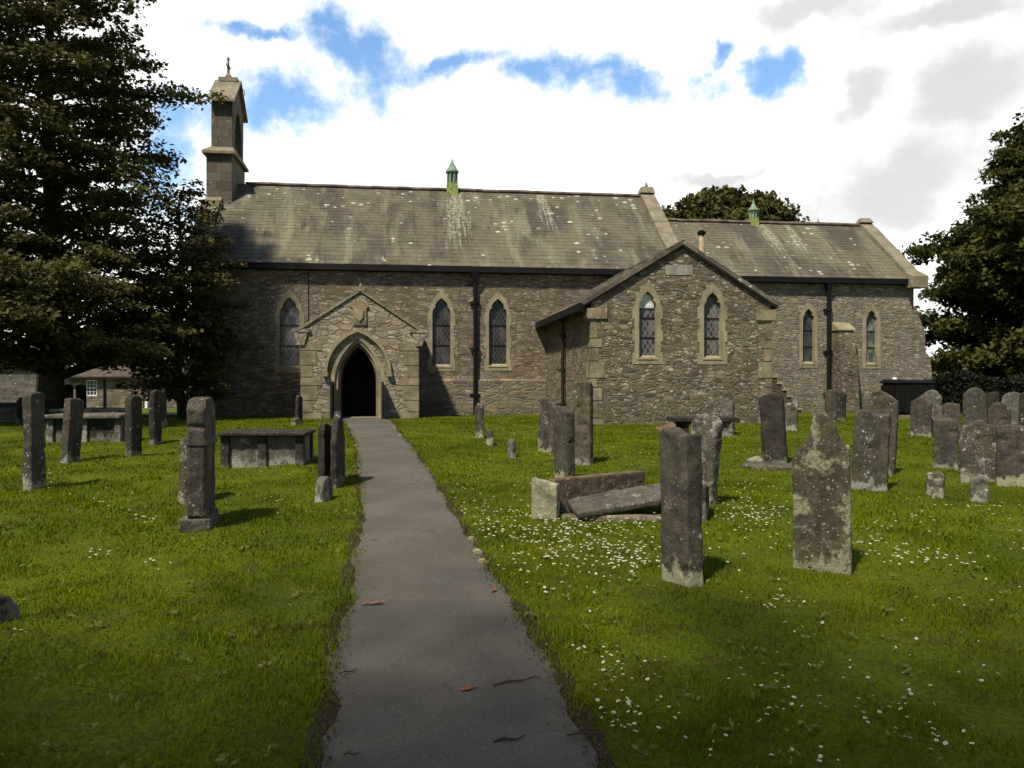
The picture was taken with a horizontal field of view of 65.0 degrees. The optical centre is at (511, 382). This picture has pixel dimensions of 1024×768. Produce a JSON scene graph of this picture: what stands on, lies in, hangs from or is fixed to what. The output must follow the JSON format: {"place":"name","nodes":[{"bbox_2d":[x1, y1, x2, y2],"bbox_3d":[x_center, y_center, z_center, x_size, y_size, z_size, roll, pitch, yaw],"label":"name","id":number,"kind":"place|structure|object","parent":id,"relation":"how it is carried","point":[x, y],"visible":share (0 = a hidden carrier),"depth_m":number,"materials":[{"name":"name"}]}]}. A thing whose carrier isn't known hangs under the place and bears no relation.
{"place":"outdoors","nodes":[
{"label":"outdoors","id":0,"kind":"place"},
{"bbox_2d":[321,416,598,767],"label":"path","id":1,"kind":"structure","parent":0,"point":[434,621],"depth_m":4.54,"materials":[{"name":"grey asphalt"}]},
{"bbox_2d":[339,668,355,673],"bbox_3d":[-0.876,1.538,4.291,0.063,0.014,0.088,0,0,11],"label":"twig","id":2,"kind":"object","parent":1,"relation":"on","point":[343,671],"visible":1,"depth_m":4.28,"materials":[{"name":"brown wood"}]},
{"bbox_2d":[343,748,360,755],"bbox_3d":[-0.676,1.561,3.392,0.052,0.014,0.062,0,0,34],"label":"twig","id":3,"kind":"object","parent":1,"relation":"on","point":[350,752],"visible":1,"depth_m":3.38,"materials":[{"name":"brown wood"}]},
{"bbox_2d":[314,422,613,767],"bbox_3d":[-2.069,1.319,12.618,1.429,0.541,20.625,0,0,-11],"label":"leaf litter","id":4,"kind":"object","parent":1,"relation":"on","point":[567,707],"visible":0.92,"depth_m":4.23,"materials":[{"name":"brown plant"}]},
{"bbox_2d":[459,684,475,690],"bbox_3d":[-0.222,1.539,4.057,0.110,0.011,0.044,0,0,-29],"label":"fallen leaf","id":5,"kind":"object","parent":1,"relation":"on","point":[467,687],"visible":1,"depth_m":4.06,"materials":[{"name":"orange plant"}]},
{"bbox_2d":[493,733,525,741],"bbox_3d":[-0.013,1.557,3.533,0.153,0.014,0.064,0,0,-17],"label":"twig","id":6,"kind":"object","parent":1,"relation":"on","point":[505,738],"visible":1,"depth_m":3.51,"materials":[{"name":"brown wood"}]},
{"bbox_2d":[493,675,536,685],"bbox_3d":[0.012,1.541,4.174,0.262,0.014,0.064,0,0,-26],"label":"twig","id":7,"kind":"object","parent":1,"relation":"on","point":[504,681],"visible":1,"depth_m":4.15,"materials":[{"name":"brown wood"}]},
{"bbox_2d":[566,728,607,736],"bbox_3d":[0.334,1.556,3.586,0.202,0.014,0.064,0,0,-11],"label":"twig","id":8,"kind":"object","parent":1,"relation":"on","point":[581,732],"visible":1,"depth_m":3.56,"materials":[{"name":"brown wood"}]},
{"bbox_2d":[0,408,1023,767],"bbox_3d":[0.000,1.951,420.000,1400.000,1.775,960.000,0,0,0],"label":"ground","id":9,"kind":"structure","parent":0,"point":[1006,720],"depth_m":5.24,"materials":[{"name":"green plant"}]},
{"bbox_2d":[0,402,16,421],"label":"chest tomb","id":10,"kind":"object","parent":9,"relation":"on","point":[8,413],"depth_m":21.67,"materials":[{"name":"stone"}]},
{"bbox_2d":[0,595,19,622],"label":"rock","id":11,"kind":"object","parent":9,"relation":"on","point":[9,609],"visible":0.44,"depth_m":5.08,"materials":[{"name":"grey stone"}]},
{"bbox_2d":[16,397,22,423],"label":"gravestone","id":12,"kind":"object","parent":9,"relation":"on","point":[19,411],"visible":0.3,"depth_m":20.93,"materials":[{"name":"grey stone"}]},
{"bbox_2d":[22,392,45,490],"bbox_3d":[-6.129,0.873,10.310,0.147,1.507,0.301,-2,-2,4],"label":"gravestone","id":13,"kind":"object","parent":9,"relation":"on","point":[34,462],"visible":0.81,"depth_m":10.22,"materials":[{"name":"grey stone"}]},
{"bbox_2d":[0,343,74,401],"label":"stone barn","id":14,"kind":"structure","parent":9,"relation":"on","point":[15,386],"depth_m":62.00,"materials":[{"name":"grey stone"}]},
{"bbox_2d":[64,384,73,397],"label":"gravestone","id":15,"kind":"object","parent":9,"relation":"on","point":[69,390],"visible":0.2,"depth_m":22.97,"materials":[{"name":"black stone"}]},
{"bbox_2d":[60,398,83,462],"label":"gravestone","id":16,"kind":"object","parent":9,"relation":"on","point":[72,427],"visible":0.8,"depth_m":13.09,"materials":[{"name":"grey stone"}]},
{"bbox_2d":[75,385,86,407],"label":"gravestone","id":17,"kind":"object","parent":9,"relation":"on","point":[81,391],"visible":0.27,"depth_m":22.96,"materials":[{"name":"black stone"}]},
{"bbox_2d":[45,412,124,442],"bbox_3d":[-8.506,0.956,16.330,1.495,0.662,1.061,0,0,-5],"label":"chest tomb","id":18,"kind":"object","parent":9,"relation":"on","point":[105,427],"visible":0.66,"depth_m":15.94,"materials":[{"name":"grey stone"}]},
{"bbox_2d":[49,408,124,413],"bbox_3d":[-10.301,0.912,19.923,1.759,0.560,1.066,0,0,-5],"label":"chest tomb","id":19,"kind":"object","parent":9,"relation":"on","point":[93,410],"visible":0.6,"depth_m":19.43,"materials":[{"name":"grey stone"}]},
{"bbox_2d":[0,0,252,421],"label":"evergreen tree","id":20,"kind":"object","parent":9,"relation":"on","point":[41,302],"visible":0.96,"depth_m":20.98,"materials":[{"name":"green plant"}]},
{"bbox_2d":[66,360,190,407],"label":"cottage","id":21,"kind":"structure","parent":9,"relation":"on","point":[103,391],"depth_m":55.00,"materials":[{"name":"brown stone"}]},
{"bbox_2d":[86,380,96,395],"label":"sash window","id":22,"kind":"structure","parent":21,"relation":"in","point":[91,385],"depth_m":55.09,"materials":[{"name":"white paint"}]},
{"bbox_2d":[124,395,142,456],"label":"gravestone","id":23,"kind":"object","parent":9,"relation":"on","point":[133,424],"visible":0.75,"depth_m":13.80,"materials":[{"name":"grey stone"}]},
{"bbox_2d":[149,389,161,444],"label":"gravestone","id":24,"kind":"object","parent":9,"relation":"on","point":[155,416],"visible":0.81,"depth_m":15.94,"materials":[{"name":"grey stone"}]},
{"bbox_2d":[142,414,176,416],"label":"boundary kerb","id":25,"kind":"structure","parent":9,"relation":"on","point":[169,415],"depth_m":24.98,"materials":[{"name":"stone"}]},
{"bbox_2d":[161,391,167,425],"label":"gravestone","id":26,"kind":"object","parent":9,"relation":"on","point":[164,411],"visible":0.56,"depth_m":19.97,"materials":[{"name":"grey stone"}]},
{"bbox_2d":[107,179,258,418],"bbox_3d":[-9.762,-2.371,23.529,4.428,7.225,4.139,0,0,0],"label":"yew tree","id":27,"kind":"object","parent":9,"relation":"on","point":[179,382],"visible":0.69,"depth_m":23.22,"materials":[{"name":"green plant"}]},
{"bbox_2d":[178,437,187,504],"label":"gravestone","id":28,"kind":"object","parent":9,"relation":"on","point":[182,492],"visible":0.24,"depth_m":9.38,"materials":[{"name":"grey stone"}]},
{"bbox_2d":[178,397,218,532],"bbox_3d":[-3.164,0.822,8.160,0.332,1.350,0.620,0,0,-11],"label":"stepped headstone","id":29,"kind":"object","parent":9,"relation":"on","point":[201,509],"visible":0.97,"depth_m":7.88,"materials":[{"name":"grey stone"}]},
{"bbox_2d":[216,429,315,467],"bbox_3d":[-3.908,1.086,12.895,1.355,0.644,0.954,0,0,-3],"label":"chest tomb","id":30,"kind":"object","parent":9,"relation":"on","point":[242,448],"visible":0.98,"depth_m":12.54,"materials":[{"name":"grey stone"}]},
{"bbox_2d":[291,418,299,424],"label":"gravestone","id":31,"kind":"object","parent":9,"relation":"on","point":[294,421],"visible":0.46,"depth_m":20.38,"materials":[{"name":"grey stone"}]},
{"bbox_2d":[295,395,302,422],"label":"gravestone","id":32,"kind":"object","parent":9,"relation":"on","point":[299,406],"visible":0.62,"depth_m":21.40,"materials":[{"name":"grey stone"}]},
{"bbox_2d":[315,476,332,501],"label":"gravestone","id":33,"kind":"object","parent":9,"relation":"on","point":[323,488],"visible":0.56,"depth_m":9.49,"materials":[{"name":"grey stone"}]},
{"bbox_2d":[318,423,331,477],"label":"gravestone","id":34,"kind":"object","parent":9,"relation":"on","point":[324,441],"visible":0.56,"depth_m":10.65,"materials":[{"name":"grey stone"}]},
{"bbox_2d":[330,411,344,487],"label":"gravestone","id":35,"kind":"object","parent":9,"relation":"on","point":[337,460],"visible":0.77,"depth_m":10.53,"materials":[{"name":"grey stone"}]},
{"bbox_2d":[298,418,618,767],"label":"path verge","id":36,"kind":"structure","parent":9,"relation":"on","point":[332,718],"depth_m":4.21,"materials":[{"name":"soil"}]},
{"bbox_2d":[472,548,481,554],"bbox_3d":[-0.299,1.503,6.998,0.070,0.095,0.120,0,0,-15],"label":"edging stone","id":37,"kind":"object","parent":9,"relation":"on","point":[477,551],"visible":0.45,"depth_m":6.96,"materials":[{"name":"beige stone"}]},
{"bbox_2d":[475,403,484,438],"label":"gravestone","id":38,"kind":"object","parent":9,"relation":"on","point":[479,420],"visible":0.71,"depth_m":16.69,"materials":[{"name":"grey stone"}]},
{"bbox_2d":[477,558,487,563],"bbox_3d":[-0.246,1.513,6.671,0.070,0.095,0.100,0,0,-15],"label":"edging stone","id":39,"kind":"object","parent":9,"relation":"on","point":[480,560],"visible":0.35,"depth_m":6.64,"materials":[{"name":"beige stone"}]},
{"bbox_2d":[486,430,493,445],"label":"gravestone","id":40,"kind":"object","parent":9,"relation":"on","point":[489,439],"visible":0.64,"depth_m":15.66,"materials":[{"name":"grey stone"}]},
{"bbox_2d":[507,439,515,457],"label":"gravestone","id":41,"kind":"object","parent":9,"relation":"on","point":[511,448],"visible":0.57,"depth_m":13.88,"materials":[{"name":"grey stone"}]},
{"bbox_2d":[0,461,1023,767],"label":"weeds","id":42,"kind":"object","parent":9,"relation":"on","point":[272,745],"visible":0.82,"depth_m":4.48,"materials":[{"name":"green plant"}]},
{"bbox_2d":[6,415,1019,571],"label":"daisies","id":43,"kind":"object","parent":9,"relation":"on","point":[631,533],"visible":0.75,"depth_m":7.50,"materials":[{"name":"white plant"}]},
{"bbox_2d":[538,397,558,452],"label":"gravestone","id":44,"kind":"object","parent":9,"relation":"on","point":[549,407],"visible":0.67,"depth_m":14.46,"materials":[{"name":"grey stone"}]},
{"bbox_2d":[185,57,931,424],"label":"stone church","id":45,"kind":"structure","parent":9,"relation":"on","point":[449,299],"depth_m":26.81,"materials":[{"name":"grey stone"}]},
{"bbox_2d":[274,290,303,372],"bbox_3d":[-7.210,-1.660,26.098,0.950,2.680,0.270,0,0,-8],"label":"lancet window","id":46,"kind":"structure","parent":45,"relation":"in","point":[289,314],"depth_m":26.11,"materials":[{"name":"stone"}]},
{"bbox_2d":[343,349,375,414],"bbox_3d":[-4.949,0.050,26.623,1.380,2.500,0.060,0,0,-7],"label":"door","id":47,"kind":"structure","parent":45,"relation":"in","point":[359,380],"depth_m":26.58,"materials":[{"name":"brown wood"}]},
{"bbox_2d":[427,291,454,370],"bbox_3d":[-2.352,-1.705,26.738,0.920,2.670,0.270,0,0,-8],"label":"lancet window","id":48,"kind":"structure","parent":45,"relation":"in","point":[441,316],"depth_m":26.74,"materials":[{"name":"stone"}]},
{"bbox_2d":[484,292,511,370],"bbox_3d":[-0.487,-1.715,26.983,0.920,2.650,0.270,0,0,-7],"label":"lancet window","id":49,"kind":"structure","parent":45,"relation":"in","point":[497,317],"depth_m":26.99,"materials":[{"name":"stone"}]},
{"bbox_2d":[632,282,662,363],"bbox_3d":[3.487,-1.530,20.850,0.810,2.120,0.270,0,0,-7],"label":"lancet window","id":50,"kind":"structure","parent":45,"relation":"in","point":[647,311],"depth_m":20.78,"materials":[{"name":"stone"}]},
{"bbox_2d":[697,283,726,363],"bbox_3d":[5.211,-1.530,21.076,0.810,2.120,0.270,0,0,-8],"label":"lancet window","id":51,"kind":"structure","parent":45,"relation":"in","point":[712,311],"depth_m":21.01,"materials":[{"name":"stone"}]},
{"bbox_2d":[799,302,817,367],"bbox_3d":[10.776,-1.725,29.374,0.700,2.390,0.270,0,0,-8],"label":"lancet window","id":52,"kind":"structure","parent":45,"relation":"in","point":[808,321],"depth_m":29.30,"materials":[{"name":"stone"}]},
{"bbox_2d":[862,304,880,368],"bbox_3d":[13.216,-1.705,29.695,0.720,2.390,0.270,0,0,-7],"label":"lancet window","id":53,"kind":"structure","parent":45,"relation":"in","point":[871,322],"depth_m":29.63,"materials":[{"name":"stone"}]},
{"bbox_2d":[554,406,574,477],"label":"gravestone","id":54,"kind":"object","parent":9,"relation":"on","point":[564,461],"visible":0.77,"depth_m":10.80,"materials":[{"name":"grey stone"}]},
{"bbox_2d":[572,381,592,465],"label":"gravestone","id":55,"kind":"object","parent":9,"relation":"on","point":[582,397],"visible":0.76,"depth_m":12.72,"materials":[{"name":"grey stone"}]},
{"bbox_2d":[531,471,708,521],"bbox_3d":[1.264,1.303,8.595,1.762,0.575,1.304,0,0,-36],"label":"broken tomb","id":56,"kind":"object","parent":9,"relation":"on","point":[551,497],"visible":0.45,"depth_m":8.55,"materials":[{"name":"grey stone"}]},
{"bbox_2d":[567,483,660,518],"bbox_3d":[1.276,1.268,8.740,1.337,0.092,0.531,-8,11,-12],"label":"stone slab","id":57,"kind":"object","parent":56,"relation":"on","point":[622,500],"depth_m":8.59,"materials":[{"name":"grey stone"}]},
{"bbox_2d":[655,422,675,430],"bbox_3d":[3.692,1.085,18.908,0.590,0.179,0.420,-13,12,-20],"label":"broken slab","id":58,"kind":"object","parent":9,"relation":"on","point":[671,425],"depth_m":18.87,"materials":[{"name":"brown stone"}]},
{"bbox_2d":[659,427,703,587],"bbox_3d":[1.288,1.058,6.132,0.164,1.428,0.351,0,-2,-26],"label":"gravestone","id":59,"kind":"object","parent":9,"relation":"on","point":[681,531],"visible":0.84,"depth_m":6.02,"materials":[{"name":"grey stone"}]},
{"bbox_2d":[666,416,739,436],"bbox_3d":[4.047,0.998,17.088,1.363,0.532,0.800,0,0,-4],"label":"table tomb","id":60,"kind":"object","parent":9,"relation":"on","point":[683,422],"visible":0.43,"depth_m":16.76,"materials":[{"name":"grey stone"}]},
{"bbox_2d":[691,413,722,504],"bbox_3d":[2.214,1.004,9.303,0.165,1.293,0.367,5,-1,-42],"label":"gravestone","id":61,"kind":"object","parent":9,"relation":"on","point":[708,427],"visible":0.44,"depth_m":9.19,"materials":[{"name":"grey stone"}]},
{"bbox_2d":[720,398,734,434],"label":"gravestone","id":62,"kind":"object","parent":9,"relation":"on","point":[727,406],"visible":0.46,"depth_m":17.73,"materials":[{"name":"grey stone"}]},
{"bbox_2d":[661,184,810,221],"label":"oak tree","id":63,"kind":"object","parent":9,"relation":"on","point":[725,202],"visible":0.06,"depth_m":50.65,"materials":[{"name":"green plant"}]},
{"bbox_2d":[741,461,791,470],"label":"base slab","id":64,"kind":"structure","parent":9,"relation":"on","point":[773,466],"depth_m":12.39,"materials":[{"name":"grey stone"}]},
{"bbox_2d":[747,456,763,461],"bbox_3d":[3.889,1.255,12.855,0.227,0.162,0.237,0,0,-19],"label":"stone lump","id":65,"kind":"object","parent":64,"relation":"on","point":[756,459],"visible":0.68,"depth_m":12.79,"materials":[{"name":"beige stone"}]},
{"bbox_2d":[759,394,787,462],"bbox_3d":[4.189,0.870,12.871,0.405,1.380,0.129,-5,-3,38],"label":"gravestone","id":66,"kind":"object","parent":9,"relation":"on","point":[773,427],"visible":0.71,"depth_m":12.82,"materials":[{"name":"grey stone"}]},
{"bbox_2d":[771,376,802,412],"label":"stone steps","id":67,"kind":"structure","parent":9,"relation":"on","point":[776,387],"depth_m":27.86,"materials":[{"name":"beige stone"}]},
{"bbox_2d":[784,402,797,430],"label":"gravestone","id":68,"kind":"object","parent":9,"relation":"on","point":[791,415],"visible":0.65,"depth_m":18.46,"materials":[{"name":"grey stone"}]},
{"bbox_2d":[812,410,824,414],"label":"ledger slab","id":69,"kind":"structure","parent":9,"relation":"on","point":[814,412],"depth_m":26.42,"materials":[{"name":"grey stone"}]},
{"bbox_2d":[792,411,851,574],"bbox_3d":[2.505,1.004,6.516,0.456,1.533,0.148,-1,0,20],"label":"gravestone","id":70,"kind":"object","parent":9,"relation":"on","point":[821,486],"visible":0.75,"depth_m":6.45,"materials":[{"name":"grey stone"}]},
{"bbox_2d":[824,390,837,421],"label":"gravestone","id":71,"kind":"object","parent":9,"relation":"on","point":[831,400],"visible":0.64,"depth_m":21.95,"materials":[{"name":"grey stone"}]},
{"bbox_2d":[837,392,846,420],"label":"gravestone","id":72,"kind":"object","parent":9,"relation":"on","point":[841,404],"visible":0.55,"depth_m":22.44,"materials":[{"name":"grey stone"}]},
{"bbox_2d":[851,409,890,490],"bbox_3d":[4.664,1.006,10.460,0.453,1.298,0.139,2,1,28],"label":"gravestone","id":73,"kind":"object","parent":9,"relation":"on","point":[870,453],"visible":0.82,"depth_m":10.40,"materials":[{"name":"grey stone"}]},
{"bbox_2d":[869,389,898,474],"bbox_3d":[5.337,0.848,11.588,0.390,1.495,0.167,3,2,30],"label":"gravestone","id":74,"kind":"object","parent":9,"relation":"on","point":[882,402],"visible":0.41,"depth_m":11.47,"materials":[{"name":"grey stone"}]},
{"bbox_2d":[879,377,935,418],"bbox_3d":[12.116,0.515,24.503,1.750,1.330,1.000,0,0,-7],"label":"storage tank","id":75,"kind":"object","parent":9,"relation":"on","point":[904,393],"visible":0.61,"depth_m":24.14,"materials":[{"name":"black plastic"}]},
{"bbox_2d":[910,396,931,436],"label":"gravestone","id":76,"kind":"object","parent":9,"relation":"on","point":[920,414],"visible":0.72,"depth_m":17.23,"materials":[{"name":"grey stone"}]},
{"bbox_2d":[921,390,942,434],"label":"gravestone","id":77,"kind":"object","parent":9,"relation":"on","point":[934,397],"visible":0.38,"depth_m":17.41,"materials":[{"name":"grey stone"}]},
{"bbox_2d":[926,471,944,498],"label":"gravestone","id":78,"kind":"object","parent":9,"relation":"on","point":[935,482],"visible":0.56,"depth_m":9.86,"materials":[{"name":"grey stone"}]},
{"bbox_2d":[933,418,958,469],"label":"gravestone","id":79,"kind":"object","parent":9,"relation":"on","point":[945,444],"visible":0.75,"depth_m":12.17,"materials":[{"name":"grey stone"}]},
{"bbox_2d":[943,403,960,442],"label":"gravestone","id":80,"kind":"object","parent":9,"relation":"on","point":[951,410],"visible":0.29,"depth_m":15.94,"materials":[{"name":"grey stone"}]},
{"bbox_2d":[898,107,1023,378],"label":"sycamore tree","id":81,"kind":"object","parent":9,"relation":"on","point":[986,294],"visible":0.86,"depth_m":33.16,"materials":[{"name":"green plant"}]},
{"bbox_2d":[924,367,1023,413],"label":"hedge","id":82,"kind":"object","parent":9,"relation":"on","point":[951,389],"visible":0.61,"depth_m":27.62,"materials":[{"name":"green plant"}]},
{"bbox_2d":[962,387,986,425],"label":"gravestone","id":83,"kind":"object","parent":9,"relation":"on","point":[974,405],"visible":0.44,"depth_m":14.15,"materials":[{"name":"grey stone"}]},
{"bbox_2d":[959,420,996,482],"bbox_3d":[6.247,1.050,10.781,0.437,1.104,0.152,0,0,26],"label":"gravestone","id":84,"kind":"object","parent":9,"relation":"on","point":[977,450],"visible":0.71,"depth_m":10.73,"materials":[{"name":"grey stone"}]},
{"bbox_2d":[969,476,988,502],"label":"gravestone","id":85,"kind":"object","parent":9,"relation":"on","point":[979,489],"visible":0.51,"depth_m":9.50,"materials":[{"name":"grey stone"}]},
{"bbox_2d":[987,392,998,416],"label":"gravestone","id":86,"kind":"object","parent":9,"relation":"on","point":[992,397],"visible":0.34,"depth_m":20.95,"materials":[{"name":"grey stone"}]},
{"bbox_2d":[987,402,1011,446],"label":"gravestone","id":87,"kind":"object","parent":9,"relation":"on","point":[999,413],"visible":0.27,"depth_m":13.15,"materials":[{"name":"grey stone"}]},
{"bbox_2d":[988,160,1023,374],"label":"sycamore tree","id":88,"kind":"object","parent":9,"relation":"on","point":[1012,246],"visible":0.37,"depth_m":31.48,"materials":[{"name":"green plant"}]},
{"bbox_2d":[995,424,1023,486],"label":"gravestone","id":89,"kind":"object","parent":9,"relation":"on","point":[1009,466],"visible":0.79,"depth_m":10.34,"materials":[{"name":"grey stone"}]},
{"bbox_2d":[1001,392,1019,423],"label":"gravestone","id":90,"kind":"object","parent":9,"relation":"on","point":[1010,400],"visible":0.27,"depth_m":15.15,"materials":[{"name":"grey stone"}]},
{"bbox_2d":[1018,393,1023,425],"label":"gravestone","id":91,"kind":"object","parent":9,"relation":"on","point":[1021,409],"visible":0.41,"depth_m":12.41,"materials":[{"name":"grey stone"}]},
{"bbox_2d":[0,0,1023,364],"label":"sky","id":92,"kind":"structure","parent":0,"point":[886,112],"materials":[{"name":"white"}]}
]}

